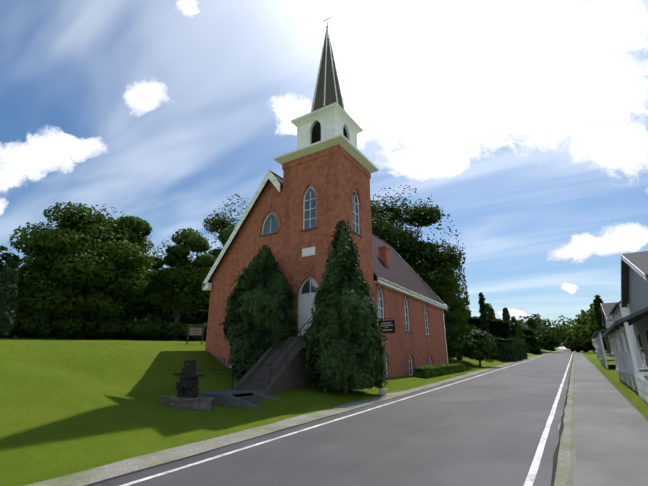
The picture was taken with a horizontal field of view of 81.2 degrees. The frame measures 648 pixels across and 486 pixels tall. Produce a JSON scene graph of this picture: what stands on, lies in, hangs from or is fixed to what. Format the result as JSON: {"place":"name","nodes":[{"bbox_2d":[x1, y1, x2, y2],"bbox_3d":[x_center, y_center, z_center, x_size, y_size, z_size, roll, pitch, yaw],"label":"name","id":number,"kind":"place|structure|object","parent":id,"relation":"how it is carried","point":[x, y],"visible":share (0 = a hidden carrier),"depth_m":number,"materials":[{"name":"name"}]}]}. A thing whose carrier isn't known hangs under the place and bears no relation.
{"place":"outdoors","nodes":[
{"label":"outdoors","id":0,"kind":"place"},
{"bbox_2d":[25,349,562,485],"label":"shoulder gravel","id":1,"kind":"structure","parent":0,"point":[94,475],"depth_m":8.49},
{"bbox_2d":[84,354,545,485],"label":"road edge cracks","id":2,"kind":"object","parent":1,"relation":"on","point":[244,440],"visible":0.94,"depth_m":8.40,"materials":[{"name":"grey asphalt"}]},
{"bbox_2d":[378,388,386,395],"bbox_3d":[2.687,6.829,17.297,0.410,0.340,0.400,-11,-21,31],"label":"planter pot","id":3,"kind":"object","parent":1,"relation":"on","point":[382,391],"visible":0.85,"depth_m":17.18,"materials":[{"name":"beige concrete"}]},
{"bbox_2d":[0,338,647,485],"bbox_3d":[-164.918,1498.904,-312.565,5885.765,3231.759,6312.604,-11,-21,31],"label":"ground","id":4,"kind":"structure","parent":0,"point":[69,406],"depth_m":12.19,"materials":[{"name":"green plant"}]},
{"bbox_2d":[0,255,21,336],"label":"spruce tree","id":5,"kind":"object","parent":4,"relation":"on","point":[9,291],"visible":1,"depth_m":28.63,"materials":[{"name":"green plant"}]},
{"bbox_2d":[0,245,25,298],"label":"maple tree","id":6,"kind":"object","parent":4,"relation":"on","point":[6,256],"visible":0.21,"depth_m":35.03,"materials":[{"name":"green plant"}]},
{"bbox_2d":[0,308,32,337],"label":"thicket","id":7,"kind":"object","parent":4,"relation":"on","point":[7,336],"visible":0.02,"depth_m":53.31,"materials":[{"name":"green plant"}]},
{"bbox_2d":[10,314,51,338],"bbox_3d":[-28.538,8.061,36.134,4.328,2.761,4.392,-11,-21,31],"label":"shrub","id":8,"kind":"object","parent":4,"relation":"on","point":[31,326],"visible":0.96,"depth_m":35.51,"materials":[{"name":"green plant"}]},
{"bbox_2d":[13,256,52,337],"bbox_3d":[-36.892,6.736,47.214,5.882,10.704,6.312,-11,-21,31],"label":"maple tree","id":9,"kind":"object","parent":4,"relation":"on","point":[21,312],"visible":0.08,"depth_m":46.04,"materials":[{"name":"green plant"}]},
{"bbox_2d":[8,201,157,338],"bbox_3d":[-25.996,3.121,42.431,14.071,15.468,14.518,0,-17,1],"label":"maple tree","id":10,"kind":"object","parent":4,"relation":"on","point":[93,265],"visible":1,"depth_m":39.04,"materials":[{"name":"green plant"}]},
{"bbox_2d":[91,316,127,339],"bbox_3d":[-24.098,9.684,42.461,3.761,2.933,3.673,-2,-18,8],"label":"shrub","id":11,"kind":"object","parent":4,"relation":"on","point":[109,327],"visible":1,"depth_m":41.64,"materials":[{"name":"green plant"}]},
{"bbox_2d":[92,292,152,339],"bbox_3d":[-34.679,12.352,64.227,8.509,9.236,8.573,-11,-21,31],"label":"thicket","id":12,"kind":"object","parent":4,"relation":"on","point":[128,313],"visible":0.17,"depth_m":61.72,"materials":[{"name":"green plant"}]},
{"bbox_2d":[121,320,165,339],"bbox_3d":[-21.365,10.442,44.959,5.864,2.828,5.288,-11,-21,31],"label":"shrub","id":13,"kind":"object","parent":4,"relation":"on","point":[140,329],"visible":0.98,"depth_m":43.58,"materials":[{"name":"green plant"}]},
{"bbox_2d":[124,310,173,339],"bbox_3d":[-29.032,13.879,63.114,10.127,5.507,10.813,-11,-21,31],"label":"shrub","id":14,"kind":"object","parent":4,"relation":"on","point":[151,316],"visible":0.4,"depth_m":61.31,"materials":[{"name":"green plant"}]},
{"bbox_2d":[142,228,215,340],"bbox_3d":[-20.282,5.799,53.132,11.174,16.042,10.590,-2,-18,6],"label":"maple tree","id":15,"kind":"object","parent":4,"relation":"on","point":[179,281],"visible":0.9,"depth_m":51.09,"materials":[{"name":"green plant"}]},
{"bbox_2d":[164,323,193,340],"bbox_3d":[-18.204,11.237,47.195,4.896,2.513,5.044,-4,-18,11],"label":"shrub","id":16,"kind":"object","parent":4,"relation":"on","point":[179,331],"visible":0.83,"depth_m":45.82,"materials":[{"name":"green plant"}]},
{"bbox_2d":[158,322,203,340],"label":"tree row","id":17,"kind":"object","parent":4,"relation":"on","point":[190,338],"visible":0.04,"depth_m":61.88,"materials":[{"name":"green plant"}]},
{"bbox_2d":[159,289,209,340],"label":"thicket","id":18,"kind":"object","parent":4,"relation":"on","point":[187,319],"visible":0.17,"depth_m":65.14,"materials":[{"name":"green plant"}]},
{"bbox_2d":[160,395,213,410],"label":"monument plinth","id":19,"kind":"structure","parent":4,"relation":"on","point":[194,403],"depth_m":13.86,"materials":[{"name":"stone"}]},
{"bbox_2d":[173,360,204,396],"bbox_3d":[-5.221,5.198,14.531,1.653,1.359,0.590,-11,-21,31],"label":"inukshuk monument","id":20,"kind":"object","parent":19,"relation":"on","point":[187,384],"visible":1,"depth_m":14.33,"materials":[{"name":"stone"}]},
{"bbox_2d":[186,325,205,344],"bbox_3d":[-10.621,7.723,31.191,1.560,1.870,0.400,5,-18,-17],"label":"sign","id":21,"kind":"object","parent":4,"relation":"on","point":[195,331],"visible":0.9,"depth_m":31.25,"materials":[{"name":"brown wood"}]},
{"bbox_2d":[193,323,206,341],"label":"shrub","id":22,"kind":"object","parent":4,"relation":"on","point":[204,334],"visible":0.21,"depth_m":45.46,"materials":[{"name":"green plant"}]},
{"bbox_2d":[194,309,208,338],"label":"thicket","id":23,"kind":"object","parent":4,"relation":"on","point":[201,317],"visible":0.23,"depth_m":66.27,"materials":[{"name":"green plant"}]},
{"bbox_2d":[200,194,248,294],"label":"maple tree","id":24,"kind":"object","parent":4,"relation":"on","point":[219,224],"visible":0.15,"depth_m":65.20,"materials":[{"name":"green plant"}]},
{"bbox_2d":[198,315,313,408],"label":"church stairs","id":25,"kind":"structure","parent":4,"relation":"on","point":[272,370],"depth_m":18.09,"materials":[{"name":"grey concrete"}]},
{"bbox_2d":[219,244,298,377],"bbox_3d":[-3.714,4.032,22.398,4.706,8.140,4.290,-11,-21,31],"label":"cedar","id":26,"kind":"object","parent":4,"relation":"on","point":[260,302],"visible":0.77,"depth_m":20.92,"materials":[{"name":"green plant"}]},
{"bbox_2d":[202,17,447,377],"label":"church","id":27,"kind":"structure","parent":4,"relation":"on","point":[306,203],"depth_m":25.89,"materials":[{"name":"red brick"}]},
{"bbox_2d":[376,318,395,333],"bbox_3d":[3.946,5.318,24.175,1.309,1.800,0.059,-11,-21,31],"label":"hanging sign","id":28,"kind":"object","parent":27,"relation":"attached to","point":[387,326],"visible":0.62,"depth_m":24.07,"materials":[{"name":"black metal"}]},
{"bbox_2d":[298,219,388,393],"bbox_3d":[1.198,3.018,19.070,4.130,9.116,4.123,-11,-21,31],"label":"cedar","id":29,"kind":"object","parent":4,"relation":"on","point":[341,340],"visible":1,"depth_m":17.55,"materials":[{"name":"green plant"}]},
{"bbox_2d":[370,185,465,324],"bbox_3d":[9.778,3.152,52.128,18.561,23.084,18.324,-11,-21,31],"label":"maple tree","id":30,"kind":"object","parent":4,"relation":"on","point":[410,250],"visible":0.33,"depth_m":49.66,"materials":[{"name":"green plant"}]},
{"bbox_2d":[414,363,464,378],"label":"hedge","id":31,"kind":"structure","parent":4,"relation":"on","point":[426,371],"depth_m":27.92,"materials":[{"name":"green plant"}]},
{"bbox_2d":[426,243,467,308],"bbox_3d":[18.398,8.721,63.155,10.994,18.180,11.669,-11,-21,31],"label":"maple tree","id":32,"kind":"object","parent":4,"relation":"on","point":[434,274],"visible":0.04,"depth_m":61.03,"materials":[{"name":"green plant"}]},
{"bbox_2d":[434,248,469,359],"bbox_3d":[16.293,7.408,47.264,4.295,14.333,4.091,8,-19,-24],"label":"maple tree","id":33,"kind":"object","parent":4,"relation":"on","point":[449,286],"visible":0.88,"depth_m":46.38,"materials":[{"name":"green plant"}]},
{"bbox_2d":[443,323,471,363],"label":"tree","id":34,"kind":"object","parent":4,"relation":"on","point":[455,348],"visible":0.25,"depth_m":39.22,"materials":[{"name":"green plant"}]},
{"bbox_2d":[467,323,481,330],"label":"tree row","id":35,"kind":"object","parent":4,"relation":"on","point":[471,327],"depth_m":59.58,"materials":[{"name":"green plant"}]},
{"bbox_2d":[460,329,497,366],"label":"tree","id":36,"kind":"object","parent":4,"relation":"on","point":[479,349],"visible":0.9,"depth_m":41.00,"materials":[{"name":"green plant"}]},
{"bbox_2d":[478,292,491,358],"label":"spruce tree","id":37,"kind":"object","parent":4,"relation":"on","point":[483,317],"visible":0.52,"depth_m":56.36,"materials":[{"name":"green plant"}]},
{"bbox_2d":[461,315,516,338],"bbox_3d":[27.300,15.670,62.641,8.516,7.959,8.491,-11,-21,31],"label":"thicket","id":38,"kind":"object","parent":4,"relation":"on","point":[504,329],"visible":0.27,"depth_m":59.20,"materials":[{"name":"green plant"}]},
{"bbox_2d":[485,303,495,318],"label":"maple tree","id":39,"kind":"object","parent":4,"relation":"on","point":[490,311],"visible":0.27,"depth_m":63.21,"materials":[{"name":"green plant"}]},
{"bbox_2d":[468,336,527,361],"bbox_3d":[29.473,17.475,63.413,6.617,5.128,18.564,-11,-21,31],"label":"cedar hedge","id":40,"kind":"object","parent":4,"relation":"on","point":[511,350],"depth_m":55.41,"materials":[{"name":"green plant"}]},
{"bbox_2d":[502,307,510,320],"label":"pine tree","id":41,"kind":"object","parent":4,"relation":"on","point":[506,315],"visible":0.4,"depth_m":107.45,"materials":[{"name":"green plant"}]},
{"bbox_2d":[511,316,519,338],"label":"maple tree","id":42,"kind":"object","parent":4,"relation":"on","point":[517,331],"visible":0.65,"depth_m":80.27,"materials":[{"name":"green plant"}]},
{"bbox_2d":[517,322,525,342],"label":"tree","id":43,"kind":"object","parent":4,"relation":"on","point":[521,332],"visible":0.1,"depth_m":89.90,"materials":[{"name":"green plant"}]},
{"bbox_2d":[522,328,534,337],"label":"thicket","id":44,"kind":"object","parent":4,"relation":"on","point":[528,332],"visible":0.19,"depth_m":104.08,"materials":[{"name":"green plant"}]},
{"bbox_2d":[525,317,536,328],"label":"tree","id":45,"kind":"object","parent":4,"relation":"on","point":[531,323],"visible":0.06,"depth_m":130.96,"materials":[{"name":"green plant"}]},
{"bbox_2d":[523,335,541,354],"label":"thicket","id":46,"kind":"object","parent":4,"relation":"on","point":[533,346],"visible":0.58,"depth_m":100.89,"materials":[{"name":"green plant"}]},
{"bbox_2d":[510,320,560,339],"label":"maple tree","id":47,"kind":"object","parent":4,"relation":"on","point":[543,328],"visible":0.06,"depth_m":132.08,"materials":[{"name":"green plant"}]},
{"bbox_2d":[519,324,558,346],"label":"tree row","id":48,"kind":"object","parent":4,"relation":"on","point":[543,337],"visible":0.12,"depth_m":123.90,"materials":[{"name":"green plant"}]},
{"bbox_2d":[519,313,558,330],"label":"tree","id":49,"kind":"object","parent":4,"relation":"on","point":[538,317],"visible":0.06,"depth_m":184.37,"materials":[{"name":"green plant"}]},
{"bbox_2d":[534,317,545,324],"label":"tree","id":50,"kind":"object","parent":4,"relation":"on","point":[538,321],"depth_m":185.90,"materials":[{"name":"green plant"}]},
{"bbox_2d":[536,323,553,350],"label":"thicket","id":51,"kind":"object","parent":4,"relation":"on","point":[551,348],"visible":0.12,"depth_m":170.04,"materials":[{"name":"green plant"}]},
{"bbox_2d":[533,328,557,345],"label":"tree row","id":52,"kind":"object","parent":4,"relation":"on","point":[547,339],"visible":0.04,"depth_m":125.31,"materials":[{"name":"green plant"}]},
{"bbox_2d":[541,345,549,349],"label":"thicket","id":53,"kind":"object","parent":4,"relation":"on","point":[545,347],"visible":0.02,"depth_m":169.14,"materials":[{"name":"green plant"}]},
{"bbox_2d":[546,320,559,347],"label":"maple tree","id":54,"kind":"object","parent":4,"relation":"on","point":[556,345],"visible":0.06,"depth_m":345.75,"materials":[{"name":"green plant"}]},
{"bbox_2d":[554,315,571,338],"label":"maple tree","id":55,"kind":"object","parent":4,"relation":"on","point":[567,321],"visible":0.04,"depth_m":342.07,"materials":[{"name":"green plant"}]},
{"bbox_2d":[554,321,572,348],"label":"tree row","id":56,"kind":"object","parent":4,"relation":"on","point":[561,341],"visible":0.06,"depth_m":171.76,"materials":[{"name":"green plant"}]},
{"bbox_2d":[559,305,608,341],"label":"maple tree","id":57,"kind":"object","parent":4,"relation":"on","point":[585,327],"visible":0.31,"depth_m":99.64,"materials":[{"name":"green plant"}]},
{"bbox_2d":[562,327,610,351],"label":"tree row","id":58,"kind":"object","parent":4,"relation":"on","point":[574,342],"visible":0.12,"depth_m":119.45,"materials":[{"name":"green plant"}]},
{"bbox_2d":[592,338,599,362],"bbox_3d":[31.011,12.386,42.832,0.600,3.050,0.070,-11,-21,31],"label":"speed limit sign","id":59,"kind":"object","parent":4,"relation":"on","point":[594,342],"visible":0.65,"depth_m":43.12,"materials":[{"name":"silver metal"}]},
{"bbox_2d":[593,295,611,353],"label":"tree","id":60,"kind":"object","parent":4,"relation":"on","point":[597,300],"visible":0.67,"depth_m":71.89,"materials":[{"name":"green plant"}]},
{"bbox_2d":[591,302,619,358],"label":"house","id":61,"kind":"structure","parent":4,"relation":"on","point":[606,309],"depth_m":54.30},
{"bbox_2d":[591,301,641,368],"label":"house","id":62,"kind":"structure","parent":4,"relation":"on","point":[617,312],"depth_m":33.63,"materials":[{"name":"white wood"}]},
{"bbox_2d":[602,251,647,392],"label":"house","id":63,"kind":"structure","parent":4,"relation":"on","point":[634,282],"depth_m":19.50,"materials":[{"name":"grey"}]},
{"bbox_2d":[634,373,647,402],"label":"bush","id":64,"kind":"object","parent":4,"relation":"on","point":[643,383],"visible":1,"depth_m":13.34,"materials":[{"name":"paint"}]},
{"bbox_2d":[0,0,647,348],"label":"sky","id":65,"kind":"structure","parent":0,"point":[524,121],"materials":[{"name":"blue"}]},
{"bbox_2d":[91,349,573,485],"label":"road","id":66,"kind":"structure","parent":0,"point":[488,428],"depth_m":8.32,"materials":[{"name":"grey asphalt"}]},
{"bbox_2d":[120,350,560,485],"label":"road line","id":67,"kind":"object","parent":66,"relation":"on","point":[156,475],"visible":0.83,"depth_m":8.57,"materials":[{"name":"paint"}]},
{"bbox_2d":[524,353,572,485],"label":"road line","id":68,"kind":"object","parent":66,"relation":"on","point":[531,475],"visible":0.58,"depth_m":8.11,"materials":[{"name":"paint"}]},
{"bbox_2d":[550,354,573,485],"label":"road edge cracks","id":69,"kind":"object","parent":66,"relation":"on","point":[555,458],"visible":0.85,"depth_m":8.09,"materials":[{"name":"grey asphalt"}]},
{"bbox_2d":[550,351,574,485],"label":"curb","id":70,"kind":"structure","parent":66,"relation":"on","point":[563,467],"depth_m":8.09,"materials":[{"name":"grey concrete"}]},
{"bbox_2d":[567,351,647,485],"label":"sidewalk","id":71,"kind":"structure","parent":0,"point":[609,436],"depth_m":8.48,"materials":[{"name":"concrete"}]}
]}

